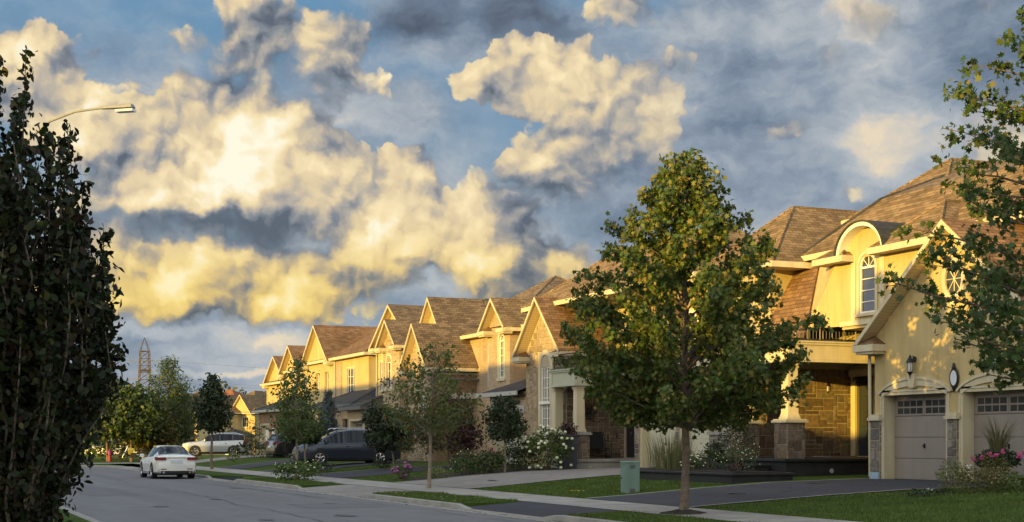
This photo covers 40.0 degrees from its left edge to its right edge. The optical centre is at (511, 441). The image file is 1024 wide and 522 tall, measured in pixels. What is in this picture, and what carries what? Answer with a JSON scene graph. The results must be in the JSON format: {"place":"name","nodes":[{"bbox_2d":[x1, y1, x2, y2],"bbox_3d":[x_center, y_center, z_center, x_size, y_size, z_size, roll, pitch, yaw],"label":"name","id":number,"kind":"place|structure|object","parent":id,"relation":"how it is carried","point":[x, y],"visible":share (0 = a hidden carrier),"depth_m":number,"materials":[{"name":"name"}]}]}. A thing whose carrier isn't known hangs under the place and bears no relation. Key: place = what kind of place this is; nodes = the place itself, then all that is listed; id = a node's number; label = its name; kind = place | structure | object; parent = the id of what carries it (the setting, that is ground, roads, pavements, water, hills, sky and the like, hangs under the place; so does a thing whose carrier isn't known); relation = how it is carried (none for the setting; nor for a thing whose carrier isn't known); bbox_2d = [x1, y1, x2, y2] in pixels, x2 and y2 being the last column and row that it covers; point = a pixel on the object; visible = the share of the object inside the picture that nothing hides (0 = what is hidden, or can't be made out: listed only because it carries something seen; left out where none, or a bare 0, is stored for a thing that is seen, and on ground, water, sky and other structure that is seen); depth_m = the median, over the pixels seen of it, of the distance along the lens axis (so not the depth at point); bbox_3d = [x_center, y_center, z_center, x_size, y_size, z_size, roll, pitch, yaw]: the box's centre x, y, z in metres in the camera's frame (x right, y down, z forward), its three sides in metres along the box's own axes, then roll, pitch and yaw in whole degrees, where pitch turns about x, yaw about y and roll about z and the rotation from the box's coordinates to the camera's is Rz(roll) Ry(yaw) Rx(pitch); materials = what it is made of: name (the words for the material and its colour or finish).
{"place":"outdoors","nodes":[
{"label":"outdoors","id":0,"kind":"place"},
{"bbox_2d":[53,508,89,521],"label":"lawn","id":1,"kind":"structure","parent":0,"point":[73,518],"depth_m":27.67,"materials":[{"name":"green plant"}]},
{"bbox_2d":[0,45,129,521],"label":"beech tree","id":2,"kind":"object","parent":1,"relation":"on","point":[44,381],"visible":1,"depth_m":11.29,"materials":[{"name":"green plant"}]},
{"bbox_2d":[10,103,135,278],"bbox_3d":[-9.369,-2.777,29.880,3.005,8.595,0.220,0,0,15],"label":"street lamp","id":3,"kind":"object","parent":1,"relation":"on","point":[125,108],"visible":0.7,"depth_m":29.61,"materials":[{"name":"grey metal"}]},
{"bbox_2d":[196,455,265,462],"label":"driveway","id":4,"kind":"structure","parent":0,"point":[208,460],"depth_m":94.34,"materials":[{"name":"grey concrete"}]},
{"bbox_2d":[240,415,267,457],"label":"tree","id":5,"kind":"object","parent":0,"point":[259,435],"depth_m":93.36,"materials":[{"name":"green plant"}]},
{"bbox_2d":[216,459,302,468],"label":"driveway","id":6,"kind":"structure","parent":0,"point":[259,464],"depth_m":77.74,"materials":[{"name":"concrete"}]},
{"bbox_2d":[259,356,283,404],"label":"house","id":7,"kind":"structure","parent":0,"point":[270,379],"depth_m":115.05,"materials":[{"name":"paint"}]},
{"bbox_2d":[54,467,542,521],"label":"road","id":8,"kind":"structure","parent":0,"point":[186,506],"depth_m":36.11,"materials":[{"name":"grey asphalt"}]},
{"bbox_2d":[59,506,100,521],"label":"kerb","id":9,"kind":"structure","parent":8,"relation":"on","point":[88,518],"depth_m":29.59,"materials":[{"name":"concrete"}]},
{"bbox_2d":[140,445,197,478],"bbox_3d":[-15.537,0.935,63.430,2.197,1.519,4.924,0,0,-23],"label":"sedan","id":10,"kind":"object","parent":8,"relation":"on","point":[178,461],"visible":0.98,"depth_m":61.49,"materials":[{"name":"paint"}]},
{"bbox_2d":[71,487,385,508],"bbox_3d":[-10.021,1.645,42.035,3.736,0.001,19.206,0,0,-39],"label":"road patch","id":11,"kind":"object","parent":8,"relation":"on","point":[95,491],"visible":0.9,"depth_m":43.42,"materials":[{"name":"grey asphalt"}]},
{"bbox_2d":[105,477,513,521],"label":"road cracks","id":12,"kind":"object","parent":8,"relation":"on","point":[296,494],"visible":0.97,"depth_m":38.29,"materials":[{"name":"black asphalt"}]},
{"bbox_2d":[121,466,622,521],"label":"kerb","id":13,"kind":"structure","parent":8,"relation":"on","point":[442,504],"depth_m":36.75,"materials":[{"name":"concrete"}]},
{"bbox_2d":[111,464,523,503],"bbox_3d":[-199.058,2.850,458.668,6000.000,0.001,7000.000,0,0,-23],"label":"ground","id":14,"kind":"structure","parent":0,"point":[134,465],"depth_m":164.87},
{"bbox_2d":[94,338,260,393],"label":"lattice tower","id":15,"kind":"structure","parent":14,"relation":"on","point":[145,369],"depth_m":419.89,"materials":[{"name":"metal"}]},
{"bbox_2d":[264,460,427,472],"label":"driveway","id":16,"kind":"structure","parent":0,"point":[353,464],"depth_m":68.71,"materials":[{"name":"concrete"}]},
{"bbox_2d":[292,428,400,463],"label":"minivan","id":17,"kind":"object","parent":16,"relation":"on","point":[346,444],"visible":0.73,"depth_m":68.76,"materials":[{"name":"grey paint"}]},
{"bbox_2d":[304,484,410,494],"bbox_3d":[-4.997,1.554,45.033,1.690,0.114,8.000,0,0,-23],"label":"driveway apron","id":18,"kind":"object","parent":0,"point":[353,489],"visible":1,"depth_m":45.33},
{"bbox_2d":[312,464,508,477],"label":"driveway","id":19,"kind":"structure","parent":0,"point":[360,473],"depth_m":58.69,"materials":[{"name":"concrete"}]},
{"bbox_2d":[359,401,418,467],"bbox_3d":[-5.266,-0.291,60.870,2.747,2.992,2.940,0,0,-23],"label":"standard tree","id":20,"kind":"object","parent":19,"relation":"on","point":[382,436],"visible":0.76,"depth_m":60.52,"materials":[{"name":"green plant"}]},
{"bbox_2d":[133,463,855,521],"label":"pavement","id":21,"kind":"structure","parent":0,"point":[708,514],"depth_m":34.61,"materials":[{"name":"concrete"}]},
{"bbox_2d":[265,355,329,477],"bbox_3d":[-8.419,-0.949,55.545,2.489,4.948,2.428,0,0,14],"label":"street tree","id":22,"kind":"object","parent":21,"relation":"on","point":[294,429],"visible":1,"depth_m":55.34,"materials":[{"name":"green plant"}]},
{"bbox_2d":[0,0,1023,398],"label":"sky","id":23,"kind":"structure","parent":0,"point":[280,169],"materials":[{"name":"blue"}]},
{"bbox_2d":[396,467,647,488],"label":"driveway","id":24,"kind":"structure","parent":0,"point":[488,480],"depth_m":47.43,"materials":[{"name":"grey concrete"}]},
{"bbox_2d":[468,502,617,516],"bbox_3d":[0.637,1.554,32.053,1.690,0.114,5.700,0,0,-23],"label":"driveway apron","id":25,"kind":"object","parent":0,"point":[534,509],"visible":0.8,"depth_m":32.17,"materials":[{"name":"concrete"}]},
{"bbox_2d":[462,502,624,514],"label":"lawn","id":26,"kind":"structure","parent":0,"point":[472,504],"depth_m":34.48,"materials":[{"name":"green plant"}]},
{"bbox_2d":[65,452,1023,521],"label":"lawn","id":27,"kind":"structure","parent":0,"point":[227,462],"depth_m":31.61,"materials":[{"name":"green plant"}]},
{"bbox_2d":[83,438,110,457],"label":"hedge shrub","id":28,"kind":"object","parent":27,"relation":"on","point":[94,452],"visible":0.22,"depth_m":115.56,"materials":[{"name":"green plant"}]},
{"bbox_2d":[74,375,128,460],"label":"street tree","id":29,"kind":"object","parent":27,"relation":"on","point":[100,438],"visible":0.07,"depth_m":108.57,"materials":[{"name":"green plant"}]},
{"bbox_2d":[94,441,128,459],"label":"hedge shrub","id":30,"kind":"object","parent":27,"relation":"on","point":[117,446],"visible":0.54,"depth_m":111.51,"materials":[{"name":"green plant"}]},
{"bbox_2d":[85,439,143,456],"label":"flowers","id":31,"kind":"object","parent":27,"relation":"on","point":[112,448],"visible":0.16,"depth_m":117.17,"materials":[{"name":"white plant"}]},
{"bbox_2d":[93,381,167,461],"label":"street tree","id":32,"kind":"object","parent":27,"relation":"on","point":[129,424],"visible":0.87,"depth_m":104.97,"materials":[{"name":"green plant"}]},
{"bbox_2d":[118,446,146,460],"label":"motorcycle","id":33,"kind":"object","parent":27,"relation":"on","point":[131,453],"visible":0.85,"depth_m":103.84,"materials":[{"name":"metal"}]},
{"bbox_2d":[122,398,182,455],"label":"street tree","id":34,"kind":"object","parent":27,"relation":"on","point":[161,439],"visible":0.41,"depth_m":107.50,"materials":[{"name":"green plant"}]},
{"bbox_2d":[138,354,202,444],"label":"street tree","id":35,"kind":"object","parent":27,"relation":"on","point":[169,387],"visible":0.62,"depth_m":111.62,"materials":[{"name":"green plant"}]},
{"bbox_2d":[96,381,266,440],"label":"wood","id":36,"kind":"object","parent":27,"relation":"on","point":[229,387],"depth_m":287.67,"materials":[{"name":"green plant"}]},
{"bbox_2d":[168,381,196,439],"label":"street tree","id":37,"kind":"object","parent":27,"relation":"on","point":[181,401],"visible":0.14,"depth_m":129.56,"materials":[{"name":"green plant"}]},
{"bbox_2d":[166,390,241,454],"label":"house","id":38,"kind":"structure","parent":27,"relation":"on","point":[236,420],"depth_m":195.36,"materials":[{"name":"paint"}]},
{"bbox_2d":[188,372,235,468],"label":"street tree","id":39,"kind":"object","parent":27,"relation":"on","point":[210,413],"visible":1,"depth_m":73.73,"materials":[{"name":"green plant"}]},
{"bbox_2d":[181,432,248,456],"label":"off roader","id":40,"kind":"object","parent":27,"relation":"on","point":[224,442],"visible":0.69,"depth_m":107.13,"materials":[{"name":"silver metal"}]},
{"bbox_2d":[205,434,243,440],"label":"side window","id":41,"kind":"structure","parent":40,"relation":"in","point":[224,437],"depth_m":107.31,"materials":[{"name":"black glass"}]},
{"bbox_2d":[224,391,266,454],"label":"house","id":42,"kind":"structure","parent":27,"relation":"on","point":[246,404],"depth_m":195.91,"materials":[{"name":"paint"}]},
{"bbox_2d":[230,439,264,455],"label":"hedge shrub","id":43,"kind":"object","parent":27,"relation":"on","point":[244,445],"visible":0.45,"depth_m":104.23,"materials":[{"name":"green plant"}]},
{"bbox_2d":[251,345,306,454],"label":"house","id":44,"kind":"structure","parent":27,"relation":"on","point":[293,352],"depth_m":104.06,"materials":[{"name":"paint"}]},
{"bbox_2d":[265,433,299,457],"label":"off roader","id":45,"kind":"object","parent":27,"relation":"on","point":[276,448],"visible":0.4,"depth_m":90.10,"materials":[{"name":"black paint"}]},
{"bbox_2d":[271,459,323,480],"bbox_3d":[-8.264,1.101,54.178,1.916,0.881,2.273,0,0,-1],"label":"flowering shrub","id":46,"kind":"object","parent":27,"relation":"on","point":[290,468],"visible":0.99,"depth_m":53.95,"materials":[{"name":"green plant"}]},
{"bbox_2d":[279,411,329,466],"bbox_3d":[-9.284,-0.050,62.025,2.380,2.865,2.080,0,0,-23],"label":"standard tree","id":47,"kind":"object","parent":27,"relation":"on","point":[317,438],"visible":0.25,"depth_m":61.86,"materials":[{"name":"green plant"}]},
{"bbox_2d":[311,460,335,471],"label":"shrub","id":48,"kind":"object","parent":27,"relation":"on","point":[323,463],"visible":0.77,"depth_m":61.73,"materials":[{"name":"green plant"}]},
{"bbox_2d":[317,389,342,435],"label":"blue spruce","id":49,"kind":"object","parent":27,"relation":"on","point":[329,405],"visible":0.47,"depth_m":78.26,"materials":[{"name":"green plant"}]},
{"bbox_2d":[302,325,377,432],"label":"house","id":50,"kind":"structure","parent":27,"relation":"on","point":[342,359],"depth_m":93.79,"materials":[{"name":"paint"}]},
{"bbox_2d":[346,366,354,392],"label":"window","id":51,"kind":"structure","parent":50,"relation":"in","point":[351,370],"depth_m":90.99,"materials":[{"name":"white glass"}]},
{"bbox_2d":[369,459,391,468],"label":"shrub","id":52,"kind":"object","parent":27,"relation":"on","point":[377,461],"visible":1,"depth_m":61.65,"materials":[{"name":"green plant"}]},
{"bbox_2d":[338,304,423,459],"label":"house","id":53,"kind":"structure","parent":27,"relation":"on","point":[387,344],"depth_m":78.98,"materials":[{"name":"paint"}]},
{"bbox_2d":[379,360,382,392],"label":"window","id":54,"kind":"structure","parent":53,"relation":"in","point":[381,361],"depth_m":82.84,"materials":[{"name":"white paint"}]},
{"bbox_2d":[384,353,392,390],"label":"window","id":55,"kind":"structure","parent":53,"relation":"in","point":[388,354],"depth_m":78.70,"materials":[{"name":"white paint"}]},
{"bbox_2d":[371,338,484,487],"bbox_3d":[-2.570,-0.854,43.768,3.748,4.758,3.353,0,0,-23],"label":"street tree","id":56,"kind":"object","parent":27,"relation":"on","point":[412,424],"visible":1,"depth_m":43.81,"materials":[{"name":"green plant"}]},
{"bbox_2d":[393,426,462,473],"bbox_3d":[-3.162,0.325,53.934,2.748,1.926,3.063,0,0,-23],"label":"shrub","id":57,"kind":"object","parent":27,"relation":"on","point":[421,447],"visible":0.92,"depth_m":53.95,"materials":[{"name":"green plant"}]},
{"bbox_2d":[409,391,486,466],"bbox_3d":[-2.634,-0.511,59.425,3.510,3.331,3.328,0,0,-23],"label":"purple tree","id":58,"kind":"object","parent":27,"relation":"on","point":[466,442],"visible":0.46,"depth_m":59.12,"materials":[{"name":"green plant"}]},
{"bbox_2d":[397,275,566,461],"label":"house","id":59,"kind":"structure","parent":27,"relation":"on","point":[443,319],"depth_m":71.33,"materials":[{"name":"brown brick"}]},
{"bbox_2d":[393,467,580,480],"bbox_3d":[-1.207,1.220,53.017,6.800,0.388,4.330,0,0,-23],"label":"mulch bed","id":60,"kind":"object","parent":27,"relation":"on","point":[454,474],"visible":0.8,"depth_m":52.21,"materials":[{"name":"brown soil"}]},
{"bbox_2d":[390,461,412,479],"bbox_3d":[-3.981,1.081,51.236,0.820,0.696,0.896,0,0,-23],"label":"peony","id":61,"kind":"object","parent":60,"relation":"on","point":[397,470],"visible":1,"depth_m":51.10,"materials":[{"name":"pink plant"}]},
{"bbox_2d":[426,466,450,478],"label":"shrub","id":62,"kind":"object","parent":60,"relation":"on","point":[436,469],"visible":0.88,"depth_m":50.30,"materials":[{"name":"green plant"}]},
{"bbox_2d":[445,449,479,472],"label":"shrub","id":63,"kind":"object","parent":60,"relation":"on","point":[464,455],"visible":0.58,"depth_m":53.23,"materials":[{"name":"green plant"}]},
{"bbox_2d":[448,456,479,474],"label":"shrub","id":64,"kind":"object","parent":60,"relation":"on","point":[458,464],"visible":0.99,"depth_m":51.70,"materials":[{"name":"green plant"}]},
{"bbox_2d":[472,447,501,469],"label":"shrub","id":65,"kind":"object","parent":60,"relation":"on","point":[492,452],"visible":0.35,"depth_m":53.40,"materials":[{"name":"green plant"}]},
{"bbox_2d":[473,450,506,472],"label":"shrub","id":66,"kind":"object","parent":60,"relation":"on","point":[486,458],"visible":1,"depth_m":51.70,"materials":[{"name":"green plant"}]},
{"bbox_2d":[478,393,529,471],"bbox_3d":[-0.257,-0.311,51.898,1.875,2.927,1.764,0,0,-23],"label":"standard tree","id":67,"kind":"object","parent":60,"relation":"on","point":[502,424],"visible":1,"depth_m":51.64,"materials":[{"name":"green plant"}]},
{"bbox_2d":[496,444,525,469],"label":"shrub","id":68,"kind":"object","parent":60,"relation":"on","point":[500,452],"visible":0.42,"depth_m":53.44,"materials":[{"name":"green plant"}]},
{"bbox_2d":[506,428,533,468],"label":"shrub","id":69,"kind":"object","parent":60,"relation":"on","point":[517,442],"visible":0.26,"depth_m":54.52,"materials":[{"name":"green plant"}]},
{"bbox_2d":[501,443,546,470],"bbox_3d":[0.442,0.571,52.453,1.688,1.097,1.616,0,0,17],"label":"shrub","id":70,"kind":"object","parent":60,"relation":"on","point":[522,457],"visible":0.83,"depth_m":52.23,"materials":[{"name":"green plant"}]},
{"bbox_2d":[516,424,575,469],"bbox_3d":[1.153,0.249,52.080,2.104,1.746,1.985,0,0,22],"label":"hydrangea","id":71,"kind":"object","parent":60,"relation":"on","point":[543,443],"visible":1,"depth_m":51.80,"materials":[{"name":"green plant"}]},
{"bbox_2d":[555,420,579,468],"bbox_3d":[2.051,0.136,52.790,1.034,1.869,1.192,0,0,-23],"label":"tall planter","id":72,"kind":"object","parent":60,"relation":"on","point":[574,452],"visible":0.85,"depth_m":52.52,"materials":[{"name":"black ceramic"}]},
{"bbox_2d":[460,297,532,464],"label":"house","id":73,"kind":"structure","parent":27,"relation":"on","point":[493,337],"depth_m":65.29,"materials":[{"name":"beige stone"}]},
{"bbox_2d":[496,334,505,380],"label":"window","id":74,"kind":"structure","parent":73,"relation":"in","point":[501,341],"depth_m":65.36,"materials":[{"name":"white paint"}]},
{"bbox_2d":[511,224,744,468],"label":"house","id":75,"kind":"structure","parent":27,"relation":"on","point":[554,398],"depth_m":55.91,"materials":[{"name":"beige brick"}]},
{"bbox_2d":[538,350,552,439],"bbox_3d":[1.384,-1.813,57.134,0.181,3.786,1.480,0,0,-23],"label":"window","id":76,"kind":"structure","parent":75,"relation":"in","point":[544,378],"depth_m":57.38,"materials":[{"name":"white glass"}]},
{"bbox_2d":[585,404,607,421],"bbox_3d":[3.283,-1.121,55.791,1.169,0.726,0.048,0,0,-23],"label":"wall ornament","id":77,"kind":"object","parent":75,"relation":"attached to","point":[589,409],"depth_m":55.71,"materials":[{"name":"black metal"}]},
{"bbox_2d":[590,432,611,457],"bbox_3d":[3.209,0.143,55.275,1.240,1.039,0.756,0,0,-23],"label":"porch bench","id":78,"kind":"object","parent":75,"relation":"on","point":[597,441],"visible":0.52,"depth_m":55.57,"materials":[{"name":"black metal"}]},
{"bbox_2d":[626,424,633,457],"bbox_3d":[4.751,-0.500,55.314,0.040,2.300,1.000,0,0,-23],"label":"front door","id":79,"kind":"structure","parent":75,"relation":"in","point":[629,437],"depth_m":55.50,"materials":[{"name":"black wood"}]},
{"bbox_2d":[650,423,674,467],"bbox_3d":[5.660,-0.080,51.762,0.122,2.140,2.420,0,0,-23],"label":"garage door","id":80,"kind":"structure","parent":75,"relation":"in","point":[668,435],"depth_m":52.21,"materials":[{"name":"white"}]},
{"bbox_2d":[690,428,708,456],"bbox_3d":[6.826,-0.080,49.074,0.122,2.140,2.400,0,0,-23],"label":"garage door","id":81,"kind":"structure","parent":75,"relation":"in","point":[703,438],"depth_m":49.58,"materials":[{"name":"white"}]},
{"bbox_2d":[620,461,639,493],"bbox_3d":[3.096,0.970,37.047,0.437,0.900,0.454,0,0,-15],"label":"utility box","id":82,"kind":"object","parent":27,"relation":"on","point":[630,477],"visible":0.84,"depth_m":36.86,"materials":[{"name":"green metal"}]},
{"bbox_2d":[270,482,1022,520],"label":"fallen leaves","id":83,"kind":"object","parent":27,"relation":"on","point":[672,489],"visible":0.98,"depth_m":34.99,"materials":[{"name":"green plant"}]},
{"bbox_2d":[659,509,705,514],"bbox_3d":[3.563,1.460,28.903,1.269,0.143,1.289,0,0,-23],"label":"mulch mound","id":84,"kind":"object","parent":27,"relation":"on","point":[684,512],"visible":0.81,"depth_m":28.68,"materials":[{"name":"brown soil"}]},
{"bbox_2d":[552,147,833,509],"bbox_3d":[3.542,-2.265,28.662,5.466,7.583,5.891,0,0,1],"label":"maple tree","id":85,"kind":"object","parent":84,"relation":"on","point":[663,389],"visible":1,"depth_m":28.23,"materials":[{"name":"green plant"}]},
{"bbox_2d":[640,468,795,483],"bbox_3d":[5.671,1.070,40.724,2.070,0.460,5.740,0,0,-23],"label":"raised planter bed","id":86,"kind":"object","parent":27,"relation":"on","point":[716,476],"visible":0.45,"depth_m":38.68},
{"bbox_2d":[679,455,708,469],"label":"perennial","id":87,"kind":"object","parent":86,"relation":"on","point":[694,461],"visible":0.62,"depth_m":40.66,"materials":[{"name":"green plant"}]},
{"bbox_2d":[694,447,729,469],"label":"perennial","id":88,"kind":"object","parent":86,"relation":"on","point":[707,455],"visible":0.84,"depth_m":41.52,"materials":[{"name":"green plant"}]},
{"bbox_2d":[712,439,759,470],"bbox_3d":[6.187,0.377,38.883,1.330,0.966,1.421,0,0,14],"label":"perennial","id":89,"kind":"object","parent":86,"relation":"on","point":[730,451],"visible":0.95,"depth_m":38.82,"materials":[{"name":"green plant"}]},
{"bbox_2d":[726,462,747,471],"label":"perennial","id":90,"kind":"object","parent":86,"relation":"on","point":[733,466],"visible":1,"depth_m":38.30,"materials":[{"name":"green plant"}]},
{"bbox_2d":[718,419,756,467],"bbox_3d":[6.456,-0.002,40.415,1.101,1.712,1.084,0,0,-23],"label":"boxwood shrub","id":91,"kind":"object","parent":86,"relation":"on","point":[728,429],"visible":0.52,"depth_m":40.33,"materials":[{"name":"green plant"}]},
{"bbox_2d":[640,158,1023,482],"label":"house","id":92,"kind":"structure","parent":27,"relation":"on","point":[895,390],"depth_m":39.65,"materials":[{"name":"paint"}]},
{"bbox_2d":[700,438,728,463],"bbox_3d":[6.296,0.300,43.538,0.958,0.779,0.900,0,0,-23],"label":"bowl planter","id":93,"kind":"object","parent":92,"relation":"on","point":[713,447],"visible":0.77,"depth_m":43.37,"materials":[{"name":"black metal"}]},
{"bbox_2d":[859,376,872,455],"bbox_3d":[11.809,-0.810,44.816,0.090,2.580,2.420,0,0,-23],"label":"front door","id":94,"kind":"structure","parent":92,"relation":"in","point":[863,386],"depth_m":45.67,"materials":[{"name":"brown glass"}]},
{"bbox_2d":[855,250,877,316],"bbox_3d":[10.103,-4.494,40.020,0.151,1.867,0.980,0,0,-23],"label":"window","id":95,"kind":"structure","parent":92,"relation":"in","point":[867,267],"depth_m":40.11,"materials":[{"name":"white paint"}]},
{"bbox_2d":[895,394,945,480],"bbox_3d":[10.688,-0.100,36.459,0.122,2.220,2.420,0,0,-23],"label":"garage door","id":96,"kind":"structure","parent":92,"relation":"in","point":[920,425],"depth_m":36.61,"materials":[{"name":"grey paint"}]},
{"bbox_2d":[941,256,966,299],"bbox_3d":[10.964,-4.030,34.933,0.070,1.136,0.852,0,0,-23],"label":"round window","id":97,"kind":"structure","parent":92,"relation":"in","point":[954,280],"depth_m":34.99,"materials":[{"name":"white glass"}]},
{"bbox_2d":[974,390,1023,482],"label":"garage door","id":98,"kind":"structure","parent":92,"relation":"in","point":[1011,403],"depth_m":33.92,"materials":[{"name":"grey paint"}]},
{"bbox_2d":[895,487,970,497],"bbox_3d":[9.060,1.157,30.197,2.014,0.338,1.074,0,0,-23],"label":"ground juniper","id":99,"kind":"object","parent":27,"relation":"on","point":[925,493],"visible":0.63,"depth_m":29.99,"materials":[{"name":"green plant"}]},
{"bbox_2d":[874,5,1023,394],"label":"maple tree","id":100,"kind":"object","parent":27,"relation":"on","point":[996,280],"visible":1,"depth_m":19.73,"materials":[{"name":"green plant"}]},
{"bbox_2d":[934,456,967,489],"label":"boxwood shrub","id":101,"kind":"object","parent":27,"relation":"on","point":[950,473],"visible":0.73,"depth_m":31.54,"materials":[{"name":"green plant"}]},
{"bbox_2d":[946,466,1010,492],"bbox_3d":[10.042,0.900,30.231,1.366,0.799,1.195,0,0,-23],"label":"boxwood shrub","id":102,"kind":"object","parent":27,"relation":"on","point":[981,475],"visible":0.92,"depth_m":30.06,"materials":[{"name":"green plant"}]},
{"bbox_2d":[969,413,1023,482],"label":"flower urn","id":103,"kind":"object","parent":27,"relation":"on","point":[998,444],"visible":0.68,"depth_m":32.03,"materials":[{"name":"green plant"}]},
{"bbox_2d":[978,452,1015,490],"bbox_3d":[10.585,0.735,30.799,0.868,1.002,0.873,0,0,-23],"label":"boxwood shrub","id":104,"kind":"object","parent":27,"relation":"on","point":[996,466],"visible":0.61,"depth_m":30.72,"materials":[{"name":"green plant"}]},
{"bbox_2d":[986,469,1023,492],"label":"boxwood shrub","id":105,"kind":"object","parent":27,"relation":"on","point":[1016,477],"visible":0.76,"depth_m":29.86,"materials":[{"name":"green plant"}]},
{"bbox_2d":[639,430,699,469],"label":"ornamental grass","id":106,"kind":"object","parent":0,"point":[671,459],"depth_m":41.85,"materials":[{"name":"green plant"}]},
{"bbox_2d":[587,478,1019,506],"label":"driveway","id":107,"kind":"structure","parent":0,"point":[724,494],"depth_m":34.10,"materials":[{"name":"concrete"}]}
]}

